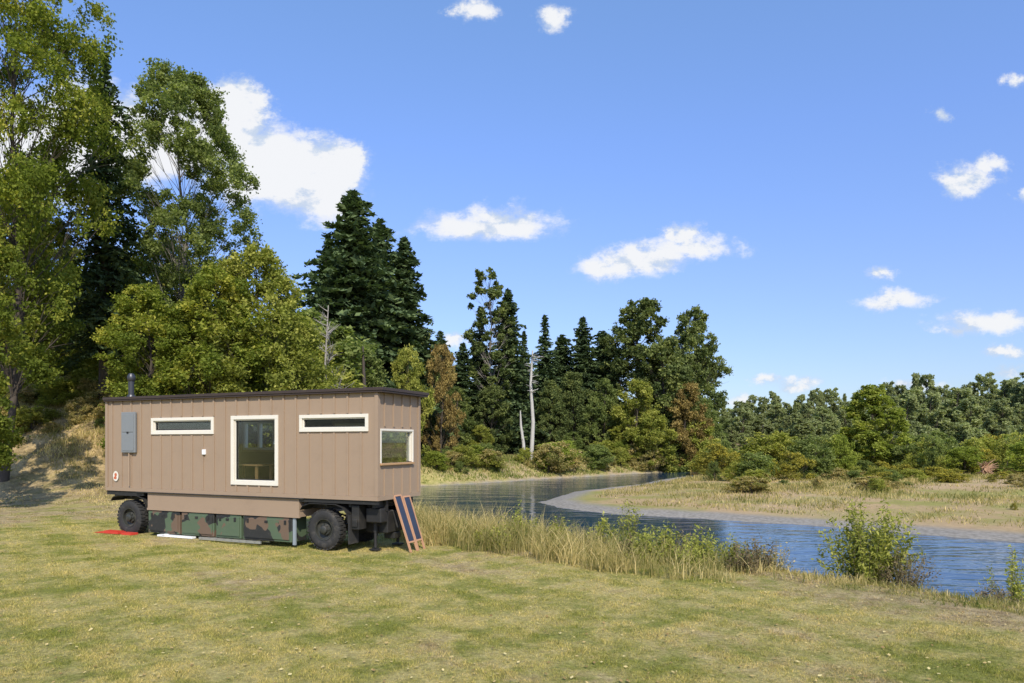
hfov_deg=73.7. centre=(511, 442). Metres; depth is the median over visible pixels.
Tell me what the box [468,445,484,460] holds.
bank shrub
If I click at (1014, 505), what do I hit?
riverside shrub
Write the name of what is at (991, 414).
distant tree
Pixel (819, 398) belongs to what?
distant tree
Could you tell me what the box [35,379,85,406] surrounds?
hillside shrub
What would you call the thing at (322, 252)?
conifer tree
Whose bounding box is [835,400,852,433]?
distant tree
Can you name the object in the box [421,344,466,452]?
brown tree
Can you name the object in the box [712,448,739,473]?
riverside shrub
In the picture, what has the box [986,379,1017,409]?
distant tree
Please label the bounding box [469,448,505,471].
bank shrub
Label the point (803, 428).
distant tree
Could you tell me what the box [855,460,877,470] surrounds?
riverside shrub
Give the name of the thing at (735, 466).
riverside shrub
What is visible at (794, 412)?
distant tree
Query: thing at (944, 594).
short bank weeds
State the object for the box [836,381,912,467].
young cottonwood
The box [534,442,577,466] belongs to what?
bank shrub
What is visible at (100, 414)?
hillside shrub
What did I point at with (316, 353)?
maple tree
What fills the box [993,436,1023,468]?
riverside shrub
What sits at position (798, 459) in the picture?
riverside shrub
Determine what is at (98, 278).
conifer tree
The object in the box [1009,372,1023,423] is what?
distant tree
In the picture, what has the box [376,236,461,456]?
conifer tree
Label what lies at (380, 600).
lawn grass
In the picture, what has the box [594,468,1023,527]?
gravel bar grass
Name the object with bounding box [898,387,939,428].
distant tree
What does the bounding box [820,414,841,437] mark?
distant tree
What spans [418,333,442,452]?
leafy tree
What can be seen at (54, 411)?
hillside shrub
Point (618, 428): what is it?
leafy tree
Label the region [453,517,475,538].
green weed
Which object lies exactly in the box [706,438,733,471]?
riverside shrub
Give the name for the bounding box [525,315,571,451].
conifer tree
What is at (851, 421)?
distant tree
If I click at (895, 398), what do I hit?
distant tree
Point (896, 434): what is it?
distant tree
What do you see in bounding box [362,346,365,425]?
broken trunk
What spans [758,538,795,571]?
bank weed
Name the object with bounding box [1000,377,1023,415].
distant tree
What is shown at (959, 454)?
riverside shrub
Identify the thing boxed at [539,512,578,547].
green weed
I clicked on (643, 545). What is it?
green weed
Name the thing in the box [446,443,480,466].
bank shrub
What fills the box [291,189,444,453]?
conifer tree
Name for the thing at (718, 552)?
green weed
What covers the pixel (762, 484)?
bush
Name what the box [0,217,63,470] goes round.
maple tree
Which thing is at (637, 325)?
rounded tree
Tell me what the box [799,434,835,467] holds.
riverside shrub
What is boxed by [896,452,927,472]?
riverside shrub
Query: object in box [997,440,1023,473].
riverside shrub
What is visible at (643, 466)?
bank shrub
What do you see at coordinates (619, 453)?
bank shrub
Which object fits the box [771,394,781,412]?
distant tree
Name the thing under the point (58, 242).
maple tree
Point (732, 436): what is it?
distant tree
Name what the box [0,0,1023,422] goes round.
sky
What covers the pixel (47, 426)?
hillside shrub
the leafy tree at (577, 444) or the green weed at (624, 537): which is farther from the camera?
the leafy tree at (577, 444)
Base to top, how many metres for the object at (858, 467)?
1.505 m
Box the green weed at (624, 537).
[608,524,639,554]
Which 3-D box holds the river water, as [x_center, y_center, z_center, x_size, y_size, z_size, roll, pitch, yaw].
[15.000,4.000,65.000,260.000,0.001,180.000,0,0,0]
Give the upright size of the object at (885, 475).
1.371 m
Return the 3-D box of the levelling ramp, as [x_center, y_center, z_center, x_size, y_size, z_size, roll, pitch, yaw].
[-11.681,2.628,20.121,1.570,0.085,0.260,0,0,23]
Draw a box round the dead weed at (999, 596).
[967,581,1023,603]
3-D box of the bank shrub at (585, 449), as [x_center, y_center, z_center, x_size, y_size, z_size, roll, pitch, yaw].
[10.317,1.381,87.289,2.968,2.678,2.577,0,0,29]
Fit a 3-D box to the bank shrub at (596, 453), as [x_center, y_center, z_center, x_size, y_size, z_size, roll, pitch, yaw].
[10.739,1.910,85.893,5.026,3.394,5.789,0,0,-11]
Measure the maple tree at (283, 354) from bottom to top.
15.385 m
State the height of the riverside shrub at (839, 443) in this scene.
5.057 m
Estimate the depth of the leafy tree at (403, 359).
66.35 m
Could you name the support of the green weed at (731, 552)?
on the ground at (34, 482)
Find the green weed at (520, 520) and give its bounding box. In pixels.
[499,499,542,539]
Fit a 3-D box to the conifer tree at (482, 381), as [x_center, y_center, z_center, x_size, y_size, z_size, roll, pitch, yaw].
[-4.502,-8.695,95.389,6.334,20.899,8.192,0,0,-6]
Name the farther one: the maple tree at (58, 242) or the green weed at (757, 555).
the maple tree at (58, 242)
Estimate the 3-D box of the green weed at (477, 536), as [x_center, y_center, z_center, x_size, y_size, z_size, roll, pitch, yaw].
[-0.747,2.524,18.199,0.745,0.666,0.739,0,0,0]
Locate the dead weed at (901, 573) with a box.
[870,546,942,592]
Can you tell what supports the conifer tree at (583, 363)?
on the ground at (34, 482)
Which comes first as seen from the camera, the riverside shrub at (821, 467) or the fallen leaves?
the fallen leaves
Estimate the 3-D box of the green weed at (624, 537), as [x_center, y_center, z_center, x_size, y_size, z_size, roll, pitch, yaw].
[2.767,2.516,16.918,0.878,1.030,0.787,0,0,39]
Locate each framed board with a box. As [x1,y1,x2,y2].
[394,494,418,552]
[402,495,424,549]
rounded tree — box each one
[597,297,675,443]
[665,304,733,442]
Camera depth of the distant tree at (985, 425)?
143.41 m
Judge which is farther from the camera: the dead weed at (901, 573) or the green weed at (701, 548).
the green weed at (701, 548)
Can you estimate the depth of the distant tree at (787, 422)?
155.66 m
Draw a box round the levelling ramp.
[95,530,137,534]
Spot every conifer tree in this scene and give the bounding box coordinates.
[31,51,162,404]
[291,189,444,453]
[299,238,331,309]
[372,218,424,338]
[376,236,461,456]
[433,330,454,444]
[439,342,486,448]
[461,288,555,453]
[467,306,493,428]
[519,331,533,447]
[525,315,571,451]
[533,334,576,416]
[556,316,623,448]
[588,330,634,443]
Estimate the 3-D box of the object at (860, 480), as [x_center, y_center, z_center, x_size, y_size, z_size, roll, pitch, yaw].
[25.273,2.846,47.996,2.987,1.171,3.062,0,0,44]
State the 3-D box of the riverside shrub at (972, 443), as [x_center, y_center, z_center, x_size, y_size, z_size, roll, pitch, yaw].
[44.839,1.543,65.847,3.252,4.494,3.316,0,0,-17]
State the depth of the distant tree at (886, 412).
146.39 m
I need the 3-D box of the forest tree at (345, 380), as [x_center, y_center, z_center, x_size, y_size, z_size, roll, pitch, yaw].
[-16.897,-2.566,53.540,15.009,15.715,14.282,0,0,-43]
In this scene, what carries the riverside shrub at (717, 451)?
on the ground at (34, 482)
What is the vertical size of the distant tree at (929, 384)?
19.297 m
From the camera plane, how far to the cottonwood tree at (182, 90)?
43.61 m
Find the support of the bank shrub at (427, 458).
on the ground at (34, 482)
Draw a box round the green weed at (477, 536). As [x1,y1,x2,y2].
[470,526,494,544]
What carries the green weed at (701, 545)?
on the ground at (34, 482)
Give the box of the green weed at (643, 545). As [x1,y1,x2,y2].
[625,532,658,559]
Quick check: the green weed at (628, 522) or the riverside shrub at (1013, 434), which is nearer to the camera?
the green weed at (628, 522)
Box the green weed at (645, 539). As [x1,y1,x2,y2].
[625,525,669,563]
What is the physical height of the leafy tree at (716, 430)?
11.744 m
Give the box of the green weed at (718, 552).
[703,539,737,563]
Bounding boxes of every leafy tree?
[349,341,394,460]
[386,344,435,461]
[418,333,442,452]
[439,386,476,446]
[466,425,494,448]
[472,384,517,453]
[535,380,569,444]
[556,371,599,449]
[562,431,584,454]
[576,378,621,447]
[602,424,632,454]
[607,377,666,459]
[625,409,680,472]
[631,335,702,459]
[665,381,713,471]
[674,420,720,471]
[692,397,731,446]
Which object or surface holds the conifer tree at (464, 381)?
on the ground at (34, 482)
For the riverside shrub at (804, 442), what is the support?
on the ground at (34, 482)
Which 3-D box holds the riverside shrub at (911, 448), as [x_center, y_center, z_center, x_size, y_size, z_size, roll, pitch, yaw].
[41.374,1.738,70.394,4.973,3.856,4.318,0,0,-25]
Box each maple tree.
[0,0,128,481]
[0,144,73,408]
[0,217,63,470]
[0,241,93,384]
[25,262,121,385]
[62,228,225,395]
[89,282,196,448]
[148,259,273,447]
[173,238,344,447]
[253,310,338,447]
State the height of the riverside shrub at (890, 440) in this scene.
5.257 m
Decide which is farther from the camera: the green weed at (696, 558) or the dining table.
the dining table
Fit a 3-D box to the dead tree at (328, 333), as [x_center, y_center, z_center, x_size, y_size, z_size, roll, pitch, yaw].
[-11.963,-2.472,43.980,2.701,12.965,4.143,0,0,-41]
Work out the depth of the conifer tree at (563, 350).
107.14 m
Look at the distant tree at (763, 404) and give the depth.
181.09 m
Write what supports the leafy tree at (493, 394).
on the ground at (34, 482)
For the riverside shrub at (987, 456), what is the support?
on the ground at (34, 482)
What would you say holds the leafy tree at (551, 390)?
on the ground at (34, 482)
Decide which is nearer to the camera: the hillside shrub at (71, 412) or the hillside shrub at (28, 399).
the hillside shrub at (71, 412)
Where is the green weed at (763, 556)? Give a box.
[751,545,777,566]
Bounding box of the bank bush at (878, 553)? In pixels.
[809,497,925,584]
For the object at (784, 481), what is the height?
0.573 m
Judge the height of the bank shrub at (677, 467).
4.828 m
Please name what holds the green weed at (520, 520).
on the ground at (34, 482)
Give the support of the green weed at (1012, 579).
on the ground at (34, 482)
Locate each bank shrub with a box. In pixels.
[422,452,452,469]
[423,450,449,464]
[439,451,463,469]
[441,446,457,451]
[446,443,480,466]
[452,460,469,473]
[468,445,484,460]
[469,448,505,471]
[471,442,503,461]
[476,451,506,468]
[489,463,499,471]
[513,447,531,462]
[520,442,566,473]
[532,449,555,471]
[534,441,589,471]
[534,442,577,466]
[557,440,585,459]
[582,443,601,456]
[583,440,615,454]
[583,445,617,468]
[586,444,609,466]
[604,448,633,461]
[612,441,630,452]
[613,446,629,467]
[627,441,667,470]
[658,456,677,470]
[663,442,688,471]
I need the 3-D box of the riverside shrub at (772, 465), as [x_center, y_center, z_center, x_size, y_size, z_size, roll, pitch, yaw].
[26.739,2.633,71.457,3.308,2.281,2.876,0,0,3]
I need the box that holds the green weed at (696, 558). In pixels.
[671,535,707,566]
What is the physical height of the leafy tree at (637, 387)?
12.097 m
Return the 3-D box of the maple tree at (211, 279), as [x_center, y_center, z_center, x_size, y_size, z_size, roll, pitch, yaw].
[-16.828,-3.246,37.252,6.728,13.347,7.806,0,0,-42]
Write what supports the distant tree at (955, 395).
on the ground at (34, 482)
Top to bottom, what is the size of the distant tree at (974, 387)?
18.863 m
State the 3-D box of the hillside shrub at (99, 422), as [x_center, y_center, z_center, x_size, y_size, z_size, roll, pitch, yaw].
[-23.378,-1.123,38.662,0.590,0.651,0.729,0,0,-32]
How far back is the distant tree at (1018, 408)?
158.34 m
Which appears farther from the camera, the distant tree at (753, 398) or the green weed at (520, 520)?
the distant tree at (753, 398)
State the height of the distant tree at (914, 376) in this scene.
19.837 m
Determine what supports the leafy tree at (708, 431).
on the ground at (34, 482)
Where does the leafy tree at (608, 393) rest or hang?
on the ground at (34, 482)
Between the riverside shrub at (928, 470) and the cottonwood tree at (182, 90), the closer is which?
the cottonwood tree at (182, 90)
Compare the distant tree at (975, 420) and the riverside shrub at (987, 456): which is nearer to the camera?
the riverside shrub at (987, 456)
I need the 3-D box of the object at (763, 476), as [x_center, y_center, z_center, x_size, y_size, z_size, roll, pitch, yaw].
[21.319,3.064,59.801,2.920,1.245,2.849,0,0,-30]
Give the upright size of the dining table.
0.640 m
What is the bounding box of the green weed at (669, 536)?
[641,518,688,558]
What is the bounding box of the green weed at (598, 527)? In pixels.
[580,511,620,549]
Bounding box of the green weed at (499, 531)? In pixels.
[481,518,512,550]
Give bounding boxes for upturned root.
[977,459,997,474]
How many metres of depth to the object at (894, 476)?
50.36 m
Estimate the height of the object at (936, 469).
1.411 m
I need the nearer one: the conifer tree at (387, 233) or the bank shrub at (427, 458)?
the bank shrub at (427, 458)
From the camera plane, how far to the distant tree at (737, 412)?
179.07 m
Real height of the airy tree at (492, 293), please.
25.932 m
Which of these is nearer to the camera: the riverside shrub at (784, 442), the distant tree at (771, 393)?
the riverside shrub at (784, 442)
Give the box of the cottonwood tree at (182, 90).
[100,57,265,386]
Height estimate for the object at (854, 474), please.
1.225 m
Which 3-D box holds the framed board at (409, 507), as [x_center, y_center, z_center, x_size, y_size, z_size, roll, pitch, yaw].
[-2.535,2.051,17.588,0.512,1.376,0.340,0,0,23]
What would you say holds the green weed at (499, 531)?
on the ground at (34, 482)
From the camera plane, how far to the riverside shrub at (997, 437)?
97.38 m
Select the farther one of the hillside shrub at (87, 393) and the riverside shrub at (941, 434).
the riverside shrub at (941, 434)
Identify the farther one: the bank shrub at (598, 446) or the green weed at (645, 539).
the bank shrub at (598, 446)
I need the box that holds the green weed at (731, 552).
[715,532,751,566]
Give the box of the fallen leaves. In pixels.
[0,535,1022,682]
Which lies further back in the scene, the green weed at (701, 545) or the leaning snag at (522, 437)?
the leaning snag at (522, 437)
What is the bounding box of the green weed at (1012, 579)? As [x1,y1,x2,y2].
[978,544,1023,605]
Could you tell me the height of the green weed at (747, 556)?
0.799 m
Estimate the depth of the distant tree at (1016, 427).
126.84 m
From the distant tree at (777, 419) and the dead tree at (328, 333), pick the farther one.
the distant tree at (777, 419)
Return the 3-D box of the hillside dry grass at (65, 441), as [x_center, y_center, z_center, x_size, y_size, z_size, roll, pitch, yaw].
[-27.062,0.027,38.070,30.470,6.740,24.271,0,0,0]
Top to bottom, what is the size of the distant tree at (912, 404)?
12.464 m
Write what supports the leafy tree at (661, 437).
on the ground at (34, 482)
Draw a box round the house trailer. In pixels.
[102,373,428,550]
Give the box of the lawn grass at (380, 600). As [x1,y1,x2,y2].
[0,512,1023,682]
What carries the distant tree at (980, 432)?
on the ground at (34, 482)
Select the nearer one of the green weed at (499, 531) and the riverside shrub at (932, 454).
the green weed at (499, 531)
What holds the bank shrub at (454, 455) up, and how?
on the ground at (34, 482)
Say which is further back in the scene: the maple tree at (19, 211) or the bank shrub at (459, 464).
the bank shrub at (459, 464)
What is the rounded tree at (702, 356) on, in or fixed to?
on the ground at (34, 482)
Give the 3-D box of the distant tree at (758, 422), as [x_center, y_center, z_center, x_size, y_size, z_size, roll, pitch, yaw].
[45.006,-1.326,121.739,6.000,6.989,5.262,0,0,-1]
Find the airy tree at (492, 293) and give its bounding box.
[460,267,517,429]
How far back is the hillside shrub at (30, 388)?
42.30 m
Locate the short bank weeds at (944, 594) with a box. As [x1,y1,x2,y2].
[443,532,1023,614]
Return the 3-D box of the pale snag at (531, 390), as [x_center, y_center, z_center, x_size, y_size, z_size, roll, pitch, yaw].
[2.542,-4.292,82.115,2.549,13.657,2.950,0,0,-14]
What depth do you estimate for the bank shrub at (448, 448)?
73.16 m
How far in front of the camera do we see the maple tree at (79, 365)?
51.96 m
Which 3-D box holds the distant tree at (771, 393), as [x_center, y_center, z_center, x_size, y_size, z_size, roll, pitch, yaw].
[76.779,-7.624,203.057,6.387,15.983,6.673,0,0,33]
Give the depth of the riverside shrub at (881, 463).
61.73 m
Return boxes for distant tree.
[720,406,727,432]
[725,426,738,449]
[726,408,735,427]
[727,400,754,436]
[728,410,753,442]
[735,433,753,454]
[746,394,763,430]
[751,416,777,446]
[752,397,774,426]
[763,403,786,435]
[765,390,777,421]
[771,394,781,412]
[777,402,792,428]
[782,415,795,432]
[785,418,815,443]
[790,402,798,425]
[792,400,816,437]
[793,394,812,419]
[806,388,819,410]
[808,406,838,437]
[813,392,826,433]
[818,389,838,415]
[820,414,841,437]
[828,387,842,411]
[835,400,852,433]
[838,393,847,425]
[849,412,875,441]
[874,403,892,434]
[884,396,899,434]
[885,381,901,403]
[888,384,905,400]
[888,394,921,437]
[892,424,913,437]
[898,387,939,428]
[904,373,923,397]
[909,409,962,447]
[910,373,943,409]
[913,425,924,433]
[914,392,941,435]
[938,384,949,400]
[939,387,976,437]
[946,396,987,442]
[951,422,976,446]
[960,381,981,413]
[968,427,989,437]
[974,372,1002,423]
[978,398,1013,428]
[979,397,1014,438]
[981,405,1007,435]
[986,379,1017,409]
[994,427,1011,438]
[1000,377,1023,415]
[1005,424,1022,435]
[1006,382,1021,421]
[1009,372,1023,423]
[1012,402,1023,432]
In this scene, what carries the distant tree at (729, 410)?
on the ground at (34, 482)
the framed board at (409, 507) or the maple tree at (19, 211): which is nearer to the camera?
the framed board at (409, 507)
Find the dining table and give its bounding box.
[238,463,274,478]
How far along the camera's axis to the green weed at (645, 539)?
15.50 m
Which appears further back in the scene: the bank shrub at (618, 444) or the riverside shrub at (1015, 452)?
the bank shrub at (618, 444)
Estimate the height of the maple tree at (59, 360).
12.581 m
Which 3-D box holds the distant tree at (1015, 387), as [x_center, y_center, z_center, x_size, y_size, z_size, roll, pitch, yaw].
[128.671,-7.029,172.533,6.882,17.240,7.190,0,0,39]
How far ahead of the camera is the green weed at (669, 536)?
16.37 m
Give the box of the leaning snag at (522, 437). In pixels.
[520,411,525,459]
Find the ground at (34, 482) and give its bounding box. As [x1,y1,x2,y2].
[0,402,1023,682]
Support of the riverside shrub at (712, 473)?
on the ground at (34, 482)
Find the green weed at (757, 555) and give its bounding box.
[740,532,776,570]
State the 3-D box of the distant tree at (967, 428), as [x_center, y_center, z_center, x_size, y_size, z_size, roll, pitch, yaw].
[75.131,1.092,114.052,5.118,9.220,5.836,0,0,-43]
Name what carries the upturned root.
on the ground at (34, 482)
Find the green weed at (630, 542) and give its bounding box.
[615,531,638,557]
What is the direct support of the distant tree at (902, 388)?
on the ground at (34, 482)
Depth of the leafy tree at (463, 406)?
83.52 m
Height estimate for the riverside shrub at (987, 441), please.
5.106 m
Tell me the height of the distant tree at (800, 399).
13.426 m
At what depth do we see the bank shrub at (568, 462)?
80.27 m
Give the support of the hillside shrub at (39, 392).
on the ground at (34, 482)
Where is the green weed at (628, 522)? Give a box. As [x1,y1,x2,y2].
[604,499,649,547]
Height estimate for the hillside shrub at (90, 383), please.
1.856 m
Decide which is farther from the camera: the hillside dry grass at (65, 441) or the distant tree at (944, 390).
the distant tree at (944, 390)
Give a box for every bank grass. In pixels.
[379,496,818,583]
[382,454,661,483]
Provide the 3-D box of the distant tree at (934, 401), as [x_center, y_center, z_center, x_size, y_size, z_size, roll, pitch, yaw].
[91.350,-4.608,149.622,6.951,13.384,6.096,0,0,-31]
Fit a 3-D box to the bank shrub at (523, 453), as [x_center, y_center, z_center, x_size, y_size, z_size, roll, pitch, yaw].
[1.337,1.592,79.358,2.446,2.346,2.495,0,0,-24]
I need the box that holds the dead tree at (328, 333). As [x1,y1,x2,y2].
[314,304,354,387]
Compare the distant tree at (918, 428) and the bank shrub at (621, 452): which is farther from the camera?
the distant tree at (918, 428)
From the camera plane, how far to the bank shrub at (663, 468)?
93.24 m
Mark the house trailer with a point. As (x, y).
(172, 462)
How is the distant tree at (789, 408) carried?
on the ground at (34, 482)
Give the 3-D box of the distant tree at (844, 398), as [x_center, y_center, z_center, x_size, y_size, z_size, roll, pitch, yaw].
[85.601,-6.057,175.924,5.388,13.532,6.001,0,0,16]
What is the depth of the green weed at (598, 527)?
17.95 m
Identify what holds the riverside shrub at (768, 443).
on the ground at (34, 482)
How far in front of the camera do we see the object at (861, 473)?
58.14 m
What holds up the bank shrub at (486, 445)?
on the ground at (34, 482)
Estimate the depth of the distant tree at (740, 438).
112.43 m
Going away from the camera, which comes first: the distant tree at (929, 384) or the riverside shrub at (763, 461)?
the riverside shrub at (763, 461)
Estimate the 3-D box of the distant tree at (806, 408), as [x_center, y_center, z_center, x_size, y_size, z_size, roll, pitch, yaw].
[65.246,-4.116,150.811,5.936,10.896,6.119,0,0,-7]
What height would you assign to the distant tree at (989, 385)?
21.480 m
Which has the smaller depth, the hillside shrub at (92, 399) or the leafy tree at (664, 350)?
the hillside shrub at (92, 399)
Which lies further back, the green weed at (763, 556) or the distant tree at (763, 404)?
the distant tree at (763, 404)
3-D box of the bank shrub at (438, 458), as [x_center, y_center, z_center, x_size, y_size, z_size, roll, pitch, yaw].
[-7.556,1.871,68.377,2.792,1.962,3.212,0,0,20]
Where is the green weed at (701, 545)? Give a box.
[674,524,727,564]
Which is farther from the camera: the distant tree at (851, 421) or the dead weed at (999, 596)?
the distant tree at (851, 421)
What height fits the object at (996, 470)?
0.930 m
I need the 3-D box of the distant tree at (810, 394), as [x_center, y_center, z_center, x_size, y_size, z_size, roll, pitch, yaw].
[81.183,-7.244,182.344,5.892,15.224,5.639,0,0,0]
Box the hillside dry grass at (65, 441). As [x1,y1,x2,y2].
[0,396,142,513]
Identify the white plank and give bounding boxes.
[157,534,195,538]
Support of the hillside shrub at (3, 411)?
on the ground at (34, 482)
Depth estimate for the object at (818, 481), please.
48.80 m
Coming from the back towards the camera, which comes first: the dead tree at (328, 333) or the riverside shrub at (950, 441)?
the riverside shrub at (950, 441)
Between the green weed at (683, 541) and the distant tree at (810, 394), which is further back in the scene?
the distant tree at (810, 394)
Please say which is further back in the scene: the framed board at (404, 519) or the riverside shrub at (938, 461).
the riverside shrub at (938, 461)
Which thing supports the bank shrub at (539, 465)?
on the ground at (34, 482)
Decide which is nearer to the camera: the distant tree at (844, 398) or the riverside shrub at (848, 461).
the riverside shrub at (848, 461)
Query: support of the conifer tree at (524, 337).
on the ground at (34, 482)
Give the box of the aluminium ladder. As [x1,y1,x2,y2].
[199,537,269,543]
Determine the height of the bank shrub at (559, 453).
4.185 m
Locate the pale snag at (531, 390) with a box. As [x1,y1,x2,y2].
[525,350,541,459]
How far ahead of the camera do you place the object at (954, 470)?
51.77 m
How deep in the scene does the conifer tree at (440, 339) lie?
99.65 m
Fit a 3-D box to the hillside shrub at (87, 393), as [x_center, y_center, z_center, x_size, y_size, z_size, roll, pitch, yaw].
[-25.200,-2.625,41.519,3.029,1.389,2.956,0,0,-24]
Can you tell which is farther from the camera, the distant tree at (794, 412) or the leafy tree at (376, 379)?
the distant tree at (794, 412)
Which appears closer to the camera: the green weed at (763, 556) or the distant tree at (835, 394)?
the green weed at (763, 556)
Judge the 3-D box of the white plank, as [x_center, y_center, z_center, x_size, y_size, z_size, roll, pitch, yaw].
[-9.464,2.622,19.251,1.350,0.070,0.180,0,0,23]
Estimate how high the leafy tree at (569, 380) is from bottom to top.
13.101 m
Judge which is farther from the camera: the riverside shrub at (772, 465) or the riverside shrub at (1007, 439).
the riverside shrub at (1007, 439)
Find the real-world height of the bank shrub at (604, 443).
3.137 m
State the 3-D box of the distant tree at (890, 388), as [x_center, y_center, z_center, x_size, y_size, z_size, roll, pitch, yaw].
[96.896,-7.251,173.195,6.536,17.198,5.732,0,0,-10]
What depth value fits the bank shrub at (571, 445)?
83.55 m
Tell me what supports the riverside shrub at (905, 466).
on the ground at (34, 482)
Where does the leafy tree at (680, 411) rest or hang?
on the ground at (34, 482)
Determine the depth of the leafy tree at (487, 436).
83.42 m
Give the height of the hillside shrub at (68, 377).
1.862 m
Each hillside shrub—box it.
[0,404,32,432]
[3,384,49,400]
[7,411,33,431]
[9,387,40,403]
[15,405,56,431]
[29,377,89,405]
[32,383,47,399]
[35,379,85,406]
[40,421,63,431]
[45,409,62,420]
[46,375,72,396]
[61,396,97,423]
[68,377,97,402]
[75,389,115,408]
[82,388,110,413]
[92,402,104,420]
[94,418,104,427]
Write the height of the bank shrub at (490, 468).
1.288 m
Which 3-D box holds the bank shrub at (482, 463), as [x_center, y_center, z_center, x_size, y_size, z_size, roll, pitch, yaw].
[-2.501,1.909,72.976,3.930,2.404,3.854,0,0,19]
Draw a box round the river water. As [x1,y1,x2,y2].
[412,471,1023,601]
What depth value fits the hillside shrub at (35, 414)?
38.45 m
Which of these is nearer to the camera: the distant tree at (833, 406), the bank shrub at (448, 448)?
the bank shrub at (448, 448)
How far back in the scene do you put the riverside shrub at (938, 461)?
63.44 m
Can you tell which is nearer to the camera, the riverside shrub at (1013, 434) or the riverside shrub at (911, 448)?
the riverside shrub at (911, 448)
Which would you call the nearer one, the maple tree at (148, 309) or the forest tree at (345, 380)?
the maple tree at (148, 309)
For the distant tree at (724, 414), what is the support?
on the ground at (34, 482)
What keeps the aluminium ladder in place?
on the lawn grass at (380, 600)
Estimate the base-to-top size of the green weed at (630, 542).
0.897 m
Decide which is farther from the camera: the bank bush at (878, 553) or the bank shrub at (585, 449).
the bank shrub at (585, 449)
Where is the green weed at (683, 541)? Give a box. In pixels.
[675,526,700,555]
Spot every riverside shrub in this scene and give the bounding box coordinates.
[683,445,732,473]
[689,441,739,475]
[704,461,720,480]
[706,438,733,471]
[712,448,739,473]
[718,460,746,479]
[724,430,804,472]
[729,451,781,478]
[758,458,782,473]
[761,432,796,462]
[770,450,816,480]
[786,437,830,474]
[794,443,838,479]
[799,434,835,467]
[827,432,860,471]
[835,455,861,468]
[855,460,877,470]
[863,434,916,468]
[868,460,895,474]
[888,442,928,469]
[894,464,916,477]
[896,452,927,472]
[909,429,949,446]
[912,437,950,469]
[913,434,949,470]
[921,466,937,478]
[925,436,962,468]
[932,456,946,469]
[942,446,996,473]
[957,435,1009,463]
[963,437,987,471]
[965,433,1009,446]
[966,447,1002,472]
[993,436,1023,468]
[996,434,1023,462]
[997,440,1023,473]
[999,430,1023,438]
[1009,503,1018,509]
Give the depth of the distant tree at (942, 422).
114.67 m
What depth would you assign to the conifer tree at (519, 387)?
94.75 m
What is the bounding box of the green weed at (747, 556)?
[725,541,758,572]
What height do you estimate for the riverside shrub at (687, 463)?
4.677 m
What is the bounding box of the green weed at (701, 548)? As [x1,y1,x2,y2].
[685,534,717,558]
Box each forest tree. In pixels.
[225,313,366,438]
[286,307,393,459]
[669,353,730,440]
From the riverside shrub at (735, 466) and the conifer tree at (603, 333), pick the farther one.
the conifer tree at (603, 333)
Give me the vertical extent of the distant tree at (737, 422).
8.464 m
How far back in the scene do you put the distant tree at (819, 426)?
139.49 m
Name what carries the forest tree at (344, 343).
on the ground at (34, 482)
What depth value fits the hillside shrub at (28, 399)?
41.84 m

